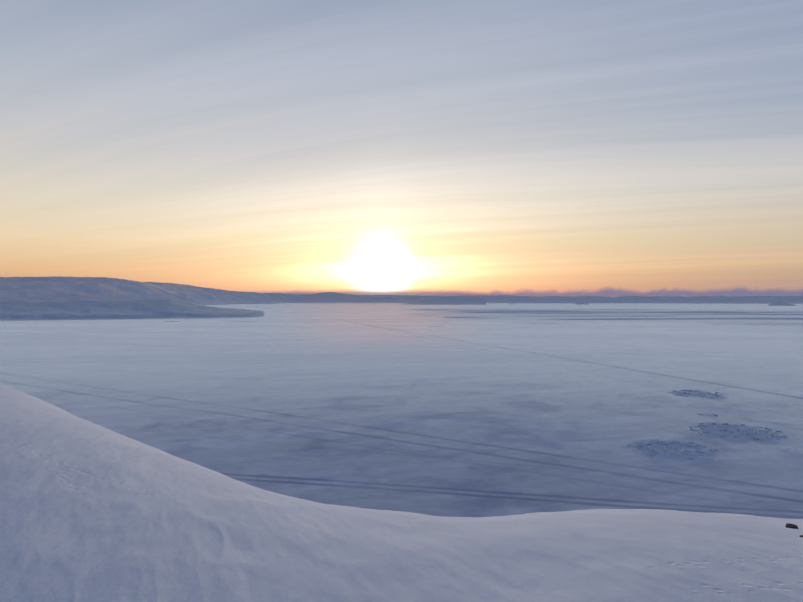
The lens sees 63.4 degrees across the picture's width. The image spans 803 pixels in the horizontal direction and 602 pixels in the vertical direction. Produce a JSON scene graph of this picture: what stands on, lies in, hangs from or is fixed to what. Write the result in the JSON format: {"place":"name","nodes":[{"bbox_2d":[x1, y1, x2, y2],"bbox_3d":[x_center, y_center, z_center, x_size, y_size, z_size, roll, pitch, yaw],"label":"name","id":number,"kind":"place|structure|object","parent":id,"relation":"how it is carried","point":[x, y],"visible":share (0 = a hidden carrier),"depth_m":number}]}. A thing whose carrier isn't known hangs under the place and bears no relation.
{"place":"outdoors","nodes":[
{"label":"outdoors","id":0,"kind":"place"},
{"bbox_2d":[0,276,802,601],"bbox_3d":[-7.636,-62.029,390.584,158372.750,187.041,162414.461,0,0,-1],"label":"terrain ground","id":1,"kind":"structure","parent":0,"point":[434,492],"depth_m":109.50},
{"bbox_2d":[575,301,587,304],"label":"tabular iceberg","id":2,"kind":"object","parent":1,"relation":"on","point":[579,303],"visible":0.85,"depth_m":5084.28},
{"bbox_2d":[627,390,787,458],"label":"ice rubble","id":3,"kind":"object","parent":1,"relation":"on","point":[723,435],"visible":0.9,"depth_m":151.52},
{"bbox_2d":[768,302,795,305],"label":"iceberg","id":4,"kind":"object","parent":1,"relation":"on","point":[778,304],"visible":0.94,"depth_m":3948.36},
{"bbox_2d":[786,523,798,528],"bbox_3d":[5.199,3.010,8.650,0.127,0.056,0.148,-6,4,-44],"label":"rock","id":5,"kind":"object","parent":1,"relation":"on","point":[793,526],"visible":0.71,"depth_m":8.63},
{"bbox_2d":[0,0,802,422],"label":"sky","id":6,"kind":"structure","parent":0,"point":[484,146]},
{"bbox_2d":[232,285,802,296],"bbox_3d":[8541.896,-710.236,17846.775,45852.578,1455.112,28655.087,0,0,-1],"label":"cloud","id":7,"kind":"structure","parent":0,"point":[607,292],"depth_m":30752.40}
]}

